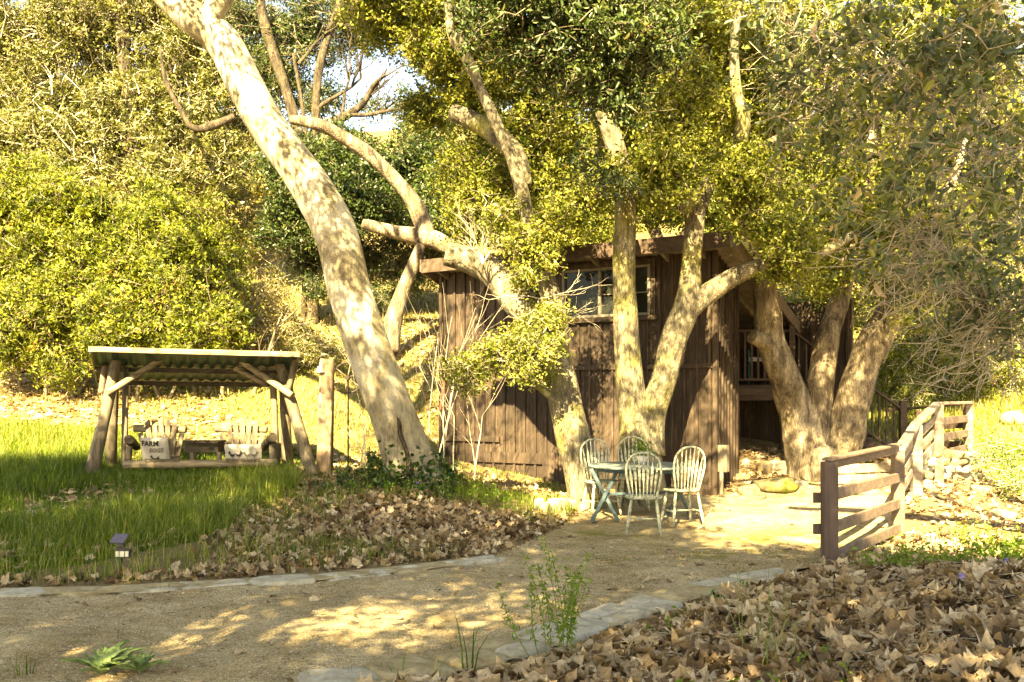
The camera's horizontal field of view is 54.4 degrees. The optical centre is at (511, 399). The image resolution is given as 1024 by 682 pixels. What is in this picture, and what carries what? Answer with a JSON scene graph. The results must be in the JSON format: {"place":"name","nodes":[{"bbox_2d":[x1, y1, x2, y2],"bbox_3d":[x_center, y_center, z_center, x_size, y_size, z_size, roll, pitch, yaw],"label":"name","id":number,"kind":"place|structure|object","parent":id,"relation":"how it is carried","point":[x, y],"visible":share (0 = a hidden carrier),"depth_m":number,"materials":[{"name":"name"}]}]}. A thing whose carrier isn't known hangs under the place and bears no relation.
{"place":"outdoors","nodes":[
{"label":"outdoors","id":0,"kind":"place"},
{"bbox_2d":[0,478,889,681],"bbox_3d":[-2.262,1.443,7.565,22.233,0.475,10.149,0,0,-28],"label":"gravel path","id":1,"kind":"structure","parent":0,"point":[766,518],"depth_m":7.85,"materials":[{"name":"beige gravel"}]},
{"bbox_2d":[2,649,36,675],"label":"grass tuft","id":2,"kind":"object","parent":1,"relation":"on","point":[22,666],"visible":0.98,"depth_m":5.78,"materials":[{"name":"green plant"}]},
{"bbox_2d":[60,639,146,673],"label":"thistle","id":3,"kind":"object","parent":1,"relation":"on","point":[101,660],"visible":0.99,"depth_m":5.85,"materials":[{"name":"green plant"}]},
{"bbox_2d":[111,650,170,671],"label":"thistle","id":4,"kind":"object","parent":1,"relation":"on","point":[142,663],"visible":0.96,"depth_m":5.84,"materials":[{"name":"green plant"}]},
{"bbox_2d":[0,484,875,681],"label":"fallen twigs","id":5,"kind":"object","parent":1,"relation":"on","point":[447,582],"visible":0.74,"depth_m":8.22,"materials":[{"name":"brown wood"}]},
{"bbox_2d":[78,532,816,646],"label":"path weeds","id":6,"kind":"object","parent":1,"relation":"on","point":[697,555],"visible":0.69,"depth_m":9.48,"materials":[{"name":"green plant"}]},
{"bbox_2d":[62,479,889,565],"bbox_3d":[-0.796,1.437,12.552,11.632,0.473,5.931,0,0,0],"label":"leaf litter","id":7,"kind":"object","parent":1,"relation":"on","point":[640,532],"visible":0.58,"depth_m":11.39,"materials":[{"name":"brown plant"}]},
{"bbox_2d":[580,438,621,516],"bbox_3d":[1.172,1.020,13.232,0.456,1.006,0.488,0,0,-16],"label":"windsor chair","id":8,"kind":"object","parent":1,"relation":"on","point":[587,480],"visible":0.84,"depth_m":13.34,"materials":[{"name":"beige paint"}]},
{"bbox_2d":[617,436,649,510],"bbox_3d":[1.670,1.008,13.683,0.456,1.006,0.488,0,0,4],"label":"windsor chair","id":9,"kind":"object","parent":1,"relation":"on","point":[622,478],"visible":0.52,"depth_m":13.85,"materials":[{"name":"beige paint"}]},
{"bbox_2d":[588,461,698,521],"bbox_3d":[1.673,1.188,12.850,1.381,0.712,1.380,0,0,0],"label":"folding table","id":10,"kind":"object","parent":1,"relation":"on","point":[616,467],"visible":0.76,"depth_m":12.59,"materials":[{"name":"blue paint"}]},
{"bbox_2d":[630,432,655,463],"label":"potted plant","id":11,"kind":"object","parent":10,"relation":"on","point":[641,449],"visible":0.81,"depth_m":12.90,"materials":[{"name":"green plant"}]},
{"bbox_2d":[625,452,662,535],"bbox_3d":[1.583,1.112,11.967,0.456,1.006,0.488,0,0,8],"label":"windsor chair","id":12,"kind":"object","parent":1,"relation":"on","point":[643,496],"visible":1,"depth_m":11.80,"materials":[{"name":"beige paint"}]},
{"bbox_2d":[661,446,705,526],"bbox_3d":[2.144,1.066,12.468,0.456,1.006,0.488,0,0,-14],"label":"windsor chair","id":13,"kind":"object","parent":1,"relation":"on","point":[687,489],"visible":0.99,"depth_m":12.31,"materials":[{"name":"beige paint"}]},
{"bbox_2d":[697,498,724,528],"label":"dead branch","id":14,"kind":"object","parent":1,"relation":"on","point":[701,526],"visible":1,"depth_m":12.16,"materials":[{"name":"brown wood"}]},
{"bbox_2d":[0,125,1023,681],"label":"ground","id":15,"kind":"structure","parent":0,"point":[744,479],"depth_m":17.01,"materials":[{"name":"beige soil"}]},
{"bbox_2d":[0,145,123,396],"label":"toyon bush","id":16,"kind":"object","parent":15,"relation":"on","point":[32,239],"visible":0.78,"depth_m":18.72,"materials":[{"name":"green plant"}]},
{"bbox_2d":[110,533,131,570],"bbox_3d":[-3.473,1.388,8.847,0.169,0.388,0.094,0,0,12],"label":"solar lamp","id":17,"kind":"object","parent":15,"relation":"on","point":[120,540],"visible":0.93,"depth_m":8.83,"materials":[{"name":"black plastic"}]},
{"bbox_2d":[21,162,229,402],"bbox_3d":[-7.304,-2.244,19.224,3.784,4.792,3.172,0,0,0],"label":"toyon bush","id":18,"kind":"object","parent":15,"relation":"on","point":[147,235],"visible":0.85,"depth_m":18.64,"materials":[{"name":"green plant"}]},
{"bbox_2d":[0,0,280,222],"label":"oak tree","id":19,"kind":"object","parent":15,"relation":"on","point":[125,107],"visible":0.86,"depth_m":25.79,"materials":[{"name":"green plant"}]},
{"bbox_2d":[0,408,316,571],"bbox_3d":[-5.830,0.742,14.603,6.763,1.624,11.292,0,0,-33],"label":"long grass","id":20,"kind":"structure","parent":15,"relation":"on","point":[51,466],"depth_m":12.54,"materials":[{"name":"green plant"}]},
{"bbox_2d":[134,44,222,115],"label":"hillside tree","id":21,"kind":"object","parent":15,"relation":"on","point":[189,95],"visible":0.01,"depth_m":49.66,"materials":[{"name":"green plant"}]},
{"bbox_2d":[85,347,318,477],"bbox_3d":[-4.700,0.238,14.988,3.886,1.987,1.846,0,0,0],"label":"swing shelter","id":22,"kind":"object","parent":15,"relation":"on","point":[177,367],"visible":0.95,"depth_m":14.60,"materials":[{"name":"brown wood"}]},
{"bbox_2d":[121,365,279,470],"bbox_3d":[-4.661,0.265,14.946,2.446,1.718,0.858,0,0,0],"label":"swing bench","id":23,"kind":"object","parent":22,"relation":"on","point":[129,444],"visible":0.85,"depth_m":14.86,"materials":[{"name":"wood"}]},
{"bbox_2d":[140,437,169,459],"bbox_3d":[-5.276,0.741,14.712,0.431,0.388,0.193,0,0,7],"label":"cushion","id":24,"kind":"object","parent":23,"relation":"on","point":[154,448],"visible":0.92,"depth_m":14.65,"materials":[{"name":"fabric"}]},
{"bbox_2d":[224,444,261,459],"bbox_3d":[-3.974,0.773,14.716,0.540,0.243,0.146,0,0,0],"label":"cushion","id":25,"kind":"object","parent":23,"relation":"on","point":[241,451],"visible":0.99,"depth_m":14.67,"materials":[{"name":"fabric"}]},
{"bbox_2d":[104,184,305,399],"bbox_3d":[-6.043,-2.099,19.229,4.381,4.331,2.463,0,0,0],"label":"toyon bush","id":26,"kind":"object","parent":15,"relation":"on","point":[228,310],"visible":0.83,"depth_m":18.93,"materials":[{"name":"green plant"}]},
{"bbox_2d":[192,106,258,161],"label":"hillside tree","id":27,"kind":"object","parent":15,"relation":"on","point":[235,139],"visible":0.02,"depth_m":43.53,"materials":[{"name":"green plant"}]},
{"bbox_2d":[213,133,289,220],"bbox_3d":[-9.265,-7.665,35.941,4.174,4.188,3.310,0,0,0],"label":"hillside tree","id":28,"kind":"object","parent":15,"relation":"on","point":[258,192],"visible":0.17,"depth_m":35.57,"materials":[{"name":"green plant"}]},
{"bbox_2d":[204,171,299,287],"bbox_3d":[-7.694,-4.995,28.278,3.648,3.862,2.526,0,0,37],"label":"scrub bush","id":29,"kind":"object","parent":15,"relation":"on","point":[245,223],"visible":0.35,"depth_m":27.90,"materials":[{"name":"green plant"}]},
{"bbox_2d":[0,554,505,596],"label":"stone edging","id":30,"kind":"object","parent":15,"relation":"on","point":[291,579],"visible":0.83,"depth_m":8.55,"materials":[{"name":"grey stone"}]},
{"bbox_2d":[227,265,319,351],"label":"scrub bush","id":31,"kind":"object","parent":15,"relation":"on","point":[261,323],"visible":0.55,"depth_m":20.62,"materials":[{"name":"green plant"}]},
{"bbox_2d":[0,314,567,500],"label":"leaf litter","id":32,"kind":"object","parent":15,"relation":"on","point":[13,408],"visible":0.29,"depth_m":18.87,"materials":[{"name":"yellow plant"}]},
{"bbox_2d":[0,462,577,585],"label":"grass tufts","id":33,"kind":"object","parent":15,"relation":"on","point":[147,556],"visible":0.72,"depth_m":9.93,"materials":[{"name":"plant"}]},
{"bbox_2d":[0,467,578,586],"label":"leaf litter","id":34,"kind":"object","parent":15,"relation":"on","point":[461,520],"visible":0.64,"depth_m":10.95,"materials":[{"name":"brown plant"}]},
{"bbox_2d":[153,0,451,491],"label":"sycamore tree","id":35,"kind":"object","parent":15,"relation":"on","point":[327,215],"visible":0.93,"depth_m":12.73,"materials":[{"name":"beige plant"}]},
{"bbox_2d":[365,440,456,488],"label":"ivy on trunk","id":36,"kind":"object","parent":35,"relation":"attached to","point":[376,478],"visible":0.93,"depth_m":13.06,"materials":[{"name":"green plant"}]},
{"bbox_2d":[202,0,418,325],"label":"oak tree","id":37,"kind":"object","parent":15,"relation":"on","point":[281,35],"visible":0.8,"depth_m":24.39,"materials":[{"name":"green plant"}]},
{"bbox_2d":[277,317,348,373],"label":"scrub bush","id":38,"kind":"object","parent":15,"relation":"on","point":[318,346],"visible":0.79,"depth_m":20.20,"materials":[{"name":"green plant"}]},
{"bbox_2d":[316,358,334,472],"bbox_3d":[-2.737,0.290,14.658,0.262,1.791,0.235,0,0,0],"label":"bell post","id":39,"kind":"object","parent":15,"relation":"on","point":[325,440],"visible":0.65,"depth_m":14.54,"materials":[{"name":"brown wood"}]},
{"bbox_2d":[315,363,324,407],"bbox_3d":[-2.806,-0.226,14.550,0.147,0.682,0.147,0,0,33],"label":"bell","id":40,"kind":"object","parent":39,"relation":"hanging from","point":[319,368],"visible":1,"depth_m":14.53,"materials":[{"name":"metal"}]},
{"bbox_2d":[334,362,358,466],"bbox_3d":[-2.524,0.272,15.300,0.499,1.731,0.219,0,0,0],"label":"thin metal pole","id":41,"kind":"object","parent":15,"relation":"on","point":[347,377],"visible":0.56,"depth_m":15.33,"materials":[{"name":"metal"}]},
{"bbox_2d":[225,108,469,352],"bbox_3d":[-3.108,-3.822,22.686,6.547,5.676,4.641,0,0,0],"label":"oak tree","id":42,"kind":"object","parent":15,"relation":"on","point":[381,187],"visible":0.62,"depth_m":22.00,"materials":[{"name":"green plant"}]},
{"bbox_2d":[335,342,375,467],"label":"bare shrub","id":43,"kind":"object","parent":15,"relation":"on","point":[364,446],"visible":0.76,"depth_m":14.75,"materials":[{"name":"brown plant"}]},
{"bbox_2d":[269,212,458,318],"bbox_3d":[-3.049,-3.779,24.091,4.737,4.416,4.089,0,0,-31],"label":"scrub bush","id":44,"kind":"object","parent":15,"relation":"on","point":[376,257],"visible":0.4,"depth_m":23.59,"materials":[{"name":"green plant"}]},
{"bbox_2d":[324,313,438,358],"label":"bare shrub","id":45,"kind":"object","parent":15,"relation":"on","point":[406,339],"visible":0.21,"depth_m":15.31,"materials":[{"name":"beige plant"}]},
{"bbox_2d":[312,448,464,500],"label":"ivy","id":46,"kind":"object","parent":15,"relation":"on","point":[338,478],"visible":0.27,"depth_m":13.16,"materials":[{"name":"green plant"}]},
{"bbox_2d":[379,84,468,147],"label":"hillside tree","id":47,"kind":"object","parent":15,"relation":"on","point":[404,128],"visible":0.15,"depth_m":45.91,"materials":[{"name":"green plant"}]},
{"bbox_2d":[316,466,534,527],"bbox_3d":[-1.380,1.219,13.395,2.602,0.617,4.116,0,0,-19],"label":"periwinkle","id":48,"kind":"object","parent":15,"relation":"on","point":[463,491],"visible":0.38,"depth_m":12.94,"materials":[{"name":"green plant"}]},
{"bbox_2d":[419,652,453,676],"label":"grass tuft","id":49,"kind":"object","parent":15,"relation":"on","point":[440,665],"visible":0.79,"depth_m":5.59,"materials":[{"name":"green plant"}]},
{"bbox_2d":[371,253,508,471],"bbox_3d":[-0.773,-0.669,14.232,2.191,3.813,2.195,0,0,0],"label":"bare shrub","id":50,"kind":"object","parent":15,"relation":"on","point":[447,420],"visible":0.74,"depth_m":14.40,"materials":[{"name":"beige plant"}]},
{"bbox_2d":[439,383,444,409],"bbox_3d":[-1.004,-0.067,14.313,0.094,0.440,0.015,0,0,-18],"label":"ribbon","id":51,"kind":"object","parent":50,"relation":"attached to","point":[442,392],"visible":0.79,"depth_m":14.31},
{"bbox_2d":[324,0,607,508],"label":"oak tree","id":52,"kind":"object","parent":15,"relation":"on","point":[526,229],"visible":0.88,"depth_m":14.09,"materials":[{"name":"green plant"}]},
{"bbox_2d":[448,193,500,263],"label":"dead branch","id":53,"kind":"object","parent":52,"relation":"hanging from","point":[482,259],"visible":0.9,"depth_m":13.87,"materials":[{"name":"beige wood"}]},
{"bbox_2d":[479,274,605,336],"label":"dead branch","id":54,"kind":"object","parent":52,"relation":"attached to","point":[553,303],"visible":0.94,"depth_m":13.34,"materials":[{"name":"beige wood"}]},
{"bbox_2d":[426,346,505,479],"bbox_3d":[-0.729,0.226,15.477,1.392,2.241,1.317,0,0,-35],"label":"bare shrub","id":55,"kind":"object","parent":15,"relation":"on","point":[475,462],"visible":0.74,"depth_m":15.59,"materials":[{"name":"brown wood"}]},
{"bbox_2d":[454,102,512,171],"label":"hillside tree","id":56,"kind":"object","parent":15,"relation":"on","point":[487,143],"visible":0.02,"depth_m":43.53,"materials":[{"name":"green plant"}]},
{"bbox_2d":[0,172,1023,437],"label":"hill grass","id":57,"kind":"structure","parent":15,"relation":"on","point":[426,304],"depth_m":19.55,"materials":[{"name":"yellow plant"}]},
{"bbox_2d":[495,536,594,656],"bbox_3d":[0.214,1.238,6.140,0.627,0.754,0.367,0,0,11],"label":"tall weed","id":58,"kind":"object","parent":15,"relation":"on","point":[565,621],"visible":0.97,"depth_m":6.12,"materials":[{"name":"green plant"}]},
{"bbox_2d":[289,567,801,681],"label":"stone edging","id":59,"kind":"object","parent":15,"relation":"on","point":[590,623],"visible":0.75,"depth_m":6.50,"materials":[{"name":"grey stone"}]},
{"bbox_2d":[378,641,409,672],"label":"grass tuft","id":60,"kind":"object","parent":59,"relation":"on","point":[403,661],"visible":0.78,"depth_m":5.76,"materials":[{"name":"green plant"}]},
{"bbox_2d":[454,612,494,672],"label":"grass tuft","id":61,"kind":"object","parent":59,"relation":"on","point":[472,658],"visible":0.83,"depth_m":5.86,"materials":[{"name":"green plant"}]},
{"bbox_2d":[493,95,598,153],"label":"hillside tree","id":62,"kind":"object","parent":15,"relation":"on","point":[562,133],"visible":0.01,"depth_m":41.42,"materials":[{"name":"green plant"}]},
{"bbox_2d":[534,497,588,511],"bbox_3d":[0.710,1.442,13.507,0.354,0.285,1.078,0,0,34],"label":"stone edging","id":63,"kind":"object","parent":15,"relation":"on","point":[543,505],"visible":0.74,"depth_m":13.32,"materials":[{"name":"grey stone"}]},
{"bbox_2d":[568,100,601,148],"bbox_3d":[4.560,-10.600,40.106,5.840,5.476,4.476,0,0,0],"label":"hillside tree","id":64,"kind":"object","parent":15,"relation":"on","point":[585,127],"depth_m":39.84,"materials":[{"name":"green plant"}]},
{"bbox_2d":[552,216,646,245],"bbox_3d":[2.193,-4.830,30.055,3.596,2.619,3.279,0,0,-41],"label":"hillside tree","id":65,"kind":"object","parent":15,"relation":"on","point":[610,232],"visible":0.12,"depth_m":29.48,"materials":[{"name":"green plant"}]},
{"bbox_2d":[420,230,852,496],"bbox_3d":[2.188,-0.443,17.316,6.530,4.486,3.900,0,0,32],"label":"cabin","id":66,"kind":"object","parent":15,"relation":"on","point":[517,433],"visible":0.47,"depth_m":16.08,"materials":[{"name":"brown wood"}]},
{"bbox_2d":[558,258,657,323],"bbox_3d":[1.493,-1.728,15.944,1.820,0.955,0.096,0,0,32],"label":"window","id":67,"kind":"structure","parent":66,"relation":"in","point":[602,294],"depth_m":15.99,"materials":[{"name":"grey"}]},
{"bbox_2d":[532,132,815,287],"bbox_3d":[3.274,-3.985,23.362,7.881,6.745,3.802,0,0,0],"label":"oak tree","id":68,"kind":"object","parent":15,"relation":"on","point":[654,232],"visible":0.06,"depth_m":22.79,"materials":[{"name":"green plant"}]},
{"bbox_2d":[513,0,857,505],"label":"oak tree","id":69,"kind":"object","parent":15,"relation":"on","point":[708,105],"visible":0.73,"depth_m":13.87,"materials":[{"name":"green plant"}]},
{"bbox_2d":[354,526,1023,681],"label":"leaf litter","id":70,"kind":"object","parent":15,"relation":"on","point":[1004,655],"visible":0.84,"depth_m":6.03,"materials":[{"name":"brown plant"}]},
{"bbox_2d":[382,533,1023,681],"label":"fallen twigs","id":71,"kind":"object","parent":70,"relation":"on","point":[839,631],"visible":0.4,"depth_m":6.16,"materials":[{"name":"brown plant"}]},
{"bbox_2d":[723,569,805,665],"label":"dry stalks","id":72,"kind":"object","parent":70,"relation":"on","point":[766,646],"visible":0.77,"depth_m":5.76,"materials":[{"name":"brown plant"}]},
{"bbox_2d":[432,0,1023,404],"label":"overhanging oak","id":73,"kind":"object","parent":15,"relation":"on","point":[609,35],"visible":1,"depth_m":5.97,"materials":[{"name":"green plant"}]},
{"bbox_2d":[810,18,817,38],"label":"dead leaf","id":74,"kind":"object","parent":73,"relation":"hanging from","point":[814,26],"visible":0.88,"depth_m":6.01,"materials":[{"name":"brown plant"}]},
{"bbox_2d":[874,282,886,297],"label":"dead leaf","id":75,"kind":"object","parent":73,"relation":"hanging from","point":[878,290],"visible":0.88,"depth_m":5.99,"materials":[{"name":"brown plant"}]},
{"bbox_2d":[741,459,749,466],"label":"rock","id":76,"kind":"object","parent":15,"relation":"on","point":[745,462],"visible":0.96,"depth_m":16.09,"materials":[{"name":"stone"}]},
{"bbox_2d":[737,484,760,495],"bbox_3d":[3.528,1.361,14.909,0.285,0.215,0.318,0,0,-28],"label":"rock","id":77,"kind":"object","parent":15,"relation":"on","point":[749,490],"visible":0.73,"depth_m":14.80,"materials":[{"name":"stone"}]},
{"bbox_2d":[756,460,772,472],"bbox_3d":[4.019,1.085,15.890,0.259,0.252,0.343,0,0,0],"label":"rock","id":78,"kind":"object","parent":15,"relation":"on","point":[765,465],"visible":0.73,"depth_m":15.76,"materials":[{"name":"stone"}]},
{"bbox_2d":[750,478,799,492],"bbox_3d":[3.911,1.275,14.892,0.734,0.238,0.495,0,0,27],"label":"rock","id":79,"kind":"object","parent":15,"relation":"on","point":[783,485],"visible":0.87,"depth_m":14.69,"materials":[{"name":"stone"}]},
{"bbox_2d":[747,120,804,182],"bbox_3d":[9.899,-9.376,38.218,5.023,4.636,4.666,0,0,0],"label":"hillside tree","id":80,"kind":"object","parent":15,"relation":"on","point":[750,135],"visible":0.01,"depth_m":37.46,"materials":[{"name":"green plant"}]},
{"bbox_2d":[770,460,786,472],"bbox_3d":[4.260,1.094,15.913,0.433,0.258,0.256,0,0,26],"label":"rock","id":81,"kind":"object","parent":15,"relation":"on","point":[778,465],"visible":0.51,"depth_m":15.81,"materials":[{"name":"stone"}]},
{"bbox_2d":[795,480,807,485],"bbox_3d":[4.340,1.276,14.996,0.241,0.141,0.145,0,0,14],"label":"rock","id":82,"kind":"object","parent":15,"relation":"on","point":[802,482],"visible":0.57,"depth_m":14.94,"materials":[{"name":"stone"}]},
{"bbox_2d":[739,325,906,450],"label":"wooden deck","id":83,"kind":"structure","parent":15,"relation":"on","point":[755,392],"depth_m":16.98,"materials":[{"name":"brown wood"}]},
{"bbox_2d":[746,350,761,384],"bbox_3d":[4.405,-0.706,17.851,0.470,0.893,0.528,0,0,0],"label":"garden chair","id":84,"kind":"object","parent":83,"relation":"on","point":[754,359],"visible":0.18,"depth_m":17.60,"materials":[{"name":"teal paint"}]},
{"bbox_2d":[672,531,1019,681],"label":"periwinkle","id":85,"kind":"object","parent":15,"relation":"on","point":[798,660],"visible":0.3,"depth_m":5.30,"materials":[{"name":"green plant"}]},
{"bbox_2d":[777,269,924,343],"bbox_3d":[7.036,-1.757,20.399,3.767,2.642,3.280,0,0,0],"label":"scrub bush","id":86,"kind":"object","parent":15,"relation":"on","point":[861,323],"visible":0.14,"depth_m":20.06,"materials":[{"name":"green plant"}]},
{"bbox_2d":[784,103,919,185],"bbox_3d":[12.029,-8.753,36.395,5.264,5.116,4.696,0,0,0],"label":"hillside tree","id":87,"kind":"object","parent":15,"relation":"on","point":[817,157],"depth_m":35.53,"materials":[{"name":"green plant"}]},
{"bbox_2d":[813,443,904,562],"bbox_3d":[3.807,1.163,10.768,0.247,1.279,3.153,0,0,33],"label":"rail fence","id":88,"kind":"object","parent":15,"relation":"on","point":[830,526],"visible":0.91,"depth_m":10.28,"materials":[{"name":"paint"}]},
{"bbox_2d":[838,459,889,493],"bbox_3d":[4.889,1.190,13.884,0.856,0.712,0.122,0,0,0],"label":"board fence","id":89,"kind":"object","parent":15,"relation":"on","point":[843,479],"visible":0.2,"depth_m":13.82,"materials":[{"name":"brown wood"}]},
{"bbox_2d":[724,0,1023,481],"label":"oak tree","id":90,"kind":"object","parent":15,"relation":"on","point":[816,427],"visible":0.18,"depth_m":15.45,"materials":[{"name":"green plant"}]},
{"bbox_2d":[726,445,1023,531],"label":"leaf litter","id":91,"kind":"object","parent":15,"relation":"on","point":[938,486],"visible":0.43,"depth_m":13.88,"materials":[{"name":"brown plant"}]},
{"bbox_2d":[778,264,1023,442],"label":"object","id":92,"kind":"object","parent":15,"relation":"on","point":[911,419],"visible":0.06,"depth_m":19.10,"materials":[{"name":"green plant"}]},
{"bbox_2d":[883,117,943,182],"bbox_3d":[14.584,-8.554,35.761,5.253,4.616,4.791,0,0,0],"label":"hillside tree","id":93,"kind":"object","parent":15,"relation":"on","point":[899,156],"visible":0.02,"depth_m":34.99,"materials":[{"name":"green plant"}]},
{"bbox_2d":[884,401,973,496],"bbox_3d":[6.595,0.763,15.479,1.408,1.483,7.691,0,0,20],"label":"rail fence","id":94,"kind":"object","parent":15,"relation":"on","point":[913,442],"visible":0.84,"depth_m":14.93,"materials":[{"name":"brown wood"}]},
{"bbox_2d":[850,516,1023,567],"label":"periwinkle","id":95,"kind":"object","parent":15,"relation":"on","point":[1006,544],"visible":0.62,"depth_m":8.79,"materials":[{"name":"green plant"}]},
{"bbox_2d":[905,449,984,484],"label":"dry stone wall","id":96,"kind":"structure","parent":15,"relation":"on","point":[956,463],"depth_m":15.31,"materials":[{"name":"beige stone"}]},
{"bbox_2d":[867,524,1023,565],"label":"bank grass","id":97,"kind":"structure","parent":15,"relation":"on","point":[953,549],"depth_m":10.13,"materials":[{"name":"green plant"}]},
{"bbox_2d":[875,265,1023,417],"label":"scrub bush","id":98,"kind":"object","parent":15,"relation":"on","point":[895,376],"visible":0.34,"depth_m":19.95,"materials":[{"name":"green plant"}]},
{"bbox_2d":[969,485,995,495],"bbox_3d":[6.865,1.333,14.489,0.355,0.201,0.302,0,0,-34],"label":"rock","id":99,"kind":"object","parent":15,"relation":"on","point":[979,488],"visible":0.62,"depth_m":14.38,"materials":[{"name":"stone"}]},
{"bbox_2d":[974,524,990,528],"bbox_3d":[5.685,1.530,12.019,0.182,0.074,0.183,0,0,22],"label":"rock","id":100,"kind":"object","parent":15,"relation":"on","point":[980,526],"visible":0.77,"depth_m":11.96,"materials":[{"name":"stone"}]},
{"bbox_2d":[950,293,1023,399],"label":"scrub bush","id":101,"kind":"object","parent":15,"relation":"on","point":[1003,377],"visible":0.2,"depth_m":20.41,"materials":[{"name":"green plant"}]},
{"bbox_2d":[955,421,1023,504],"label":"scrub bush","id":102,"kind":"object","parent":15,"relation":"on","point":[992,444],"visible":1,"depth_m":14.36,"materials":[{"name":"green plant"}]},
{"bbox_2d":[985,508,1017,520],"bbox_3d":[6.395,1.531,12.998,0.389,0.209,0.336,0,0,21],"label":"rock","id":103,"kind":"object","parent":15,"relation":"on","point":[1005,514],"visible":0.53,"depth_m":12.90,"materials":[{"name":"stone"}]},
{"bbox_2d":[999,410,1023,425],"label":"rock","id":104,"kind":"object","parent":15,"relation":"on","point":[1007,417],"visible":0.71,"depth_m":18.29,"materials":[{"name":"stone"}]},
{"bbox_2d":[5,0,1023,139],"label":"sky","id":105,"kind":"structure","parent":0,"point":[371,70],"materials":[{"name":"white"}]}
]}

